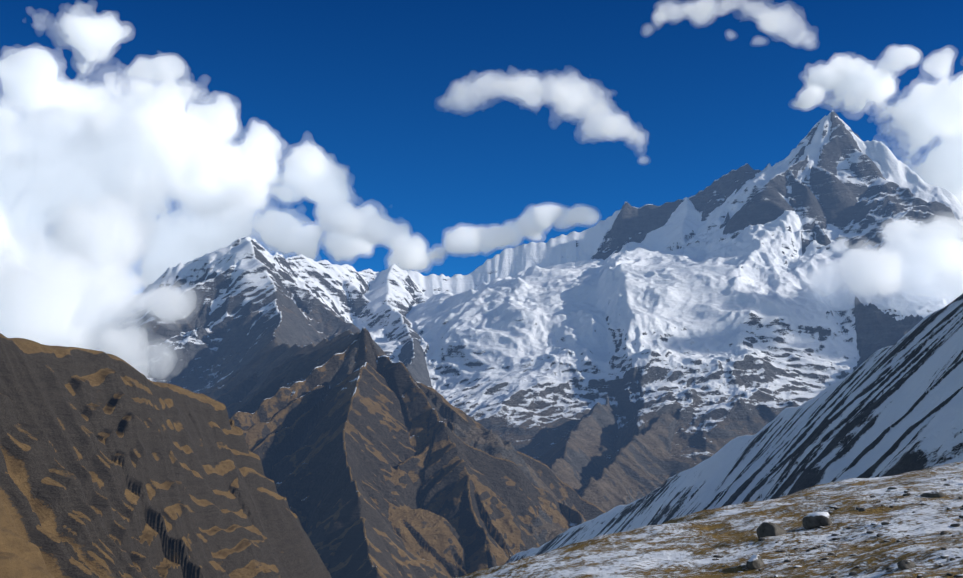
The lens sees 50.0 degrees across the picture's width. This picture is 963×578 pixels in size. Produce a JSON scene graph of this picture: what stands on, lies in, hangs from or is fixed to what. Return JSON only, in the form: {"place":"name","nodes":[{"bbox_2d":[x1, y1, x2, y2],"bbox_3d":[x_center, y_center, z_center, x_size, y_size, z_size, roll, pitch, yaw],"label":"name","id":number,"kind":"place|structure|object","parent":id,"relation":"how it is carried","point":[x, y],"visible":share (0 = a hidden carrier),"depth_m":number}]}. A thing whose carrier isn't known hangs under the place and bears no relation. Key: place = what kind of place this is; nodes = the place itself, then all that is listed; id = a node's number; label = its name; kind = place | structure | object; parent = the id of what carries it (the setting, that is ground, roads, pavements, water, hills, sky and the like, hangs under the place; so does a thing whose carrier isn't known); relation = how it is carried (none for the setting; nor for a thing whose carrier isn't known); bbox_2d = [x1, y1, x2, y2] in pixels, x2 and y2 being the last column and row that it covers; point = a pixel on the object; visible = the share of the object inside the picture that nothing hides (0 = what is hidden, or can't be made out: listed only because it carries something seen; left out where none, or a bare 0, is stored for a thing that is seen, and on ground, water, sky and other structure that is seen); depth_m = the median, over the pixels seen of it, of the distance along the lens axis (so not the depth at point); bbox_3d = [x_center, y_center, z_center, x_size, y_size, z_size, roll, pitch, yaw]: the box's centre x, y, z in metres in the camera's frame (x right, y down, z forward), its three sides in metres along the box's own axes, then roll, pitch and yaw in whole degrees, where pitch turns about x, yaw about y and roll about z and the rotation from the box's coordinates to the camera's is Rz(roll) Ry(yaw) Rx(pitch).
{"place":"outdoors","nodes":[
{"label":"outdoors","id":0,"kind":"place"},
{"bbox_2d":[0,293,962,577],"bbox_3d":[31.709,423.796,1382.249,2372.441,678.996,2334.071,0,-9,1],"label":"terrain","id":1,"kind":"structure","parent":0,"point":[114,467],"depth_m":984.17},
{"bbox_2d":[0,0,962,381],"label":"sky","id":2,"kind":"structure","parent":0,"point":[140,139]},
{"bbox_2d":[50,110,962,577],"bbox_3d":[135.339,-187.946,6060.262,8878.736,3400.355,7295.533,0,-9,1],"label":"terrain","id":3,"kind":"structure","parent":0,"point":[504,406],"depth_m":5876.48},
{"bbox_2d":[457,461,962,577],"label":"terrain","id":4,"kind":"structure","parent":0,"point":[692,544],"depth_m":24.15},
{"bbox_2d":[746,554,763,569],"bbox_3d":[5.217,5.213,19.699,0.317,0.287,0.521,-5,-11,30],"label":"boulder","id":5,"kind":"object","parent":4,"relation":"on","point":[754,561],"visible":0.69,"depth_m":19.53},
{"bbox_2d":[756,521,786,537],"bbox_3d":[6.826,5.672,24.256,0.663,0.426,0.590,7,-11,-36],"label":"boulder","id":6,"kind":"object","parent":4,"relation":"on","point":[766,528],"visible":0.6,"depth_m":24.07},
{"bbox_2d":[802,512,831,529],"bbox_3d":[8.044,5.552,24.650,0.716,0.479,0.768,0,-9,1],"label":"boulder","id":7,"kind":"object","parent":4,"relation":"on","point":[813,520],"visible":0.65,"depth_m":24.41},
{"bbox_2d":[680,479,962,577],"bbox_3d":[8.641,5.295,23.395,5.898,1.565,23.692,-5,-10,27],"label":"scattered rocks","id":8,"kind":"object","parent":4,"relation":"on","point":[853,573],"visible":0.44,"depth_m":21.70},
{"bbox_2d":[897,560,915,569],"bbox_3d":[5.819,3.787,14.163,0.278,0.149,0.225,6,-11,-32],"label":"boulder","id":9,"kind":"object","parent":4,"relation":"on","point":[906,564],"visible":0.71,"depth_m":14.09},
{"bbox_2d":[920,491,944,497],"bbox_3d":[12.008,5.500,27.487,0.628,0.245,0.337,-5,-11,28],"label":"boulder","id":10,"kind":"object","parent":4,"relation":"on","point":[936,494],"visible":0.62,"depth_m":27.35}
]}

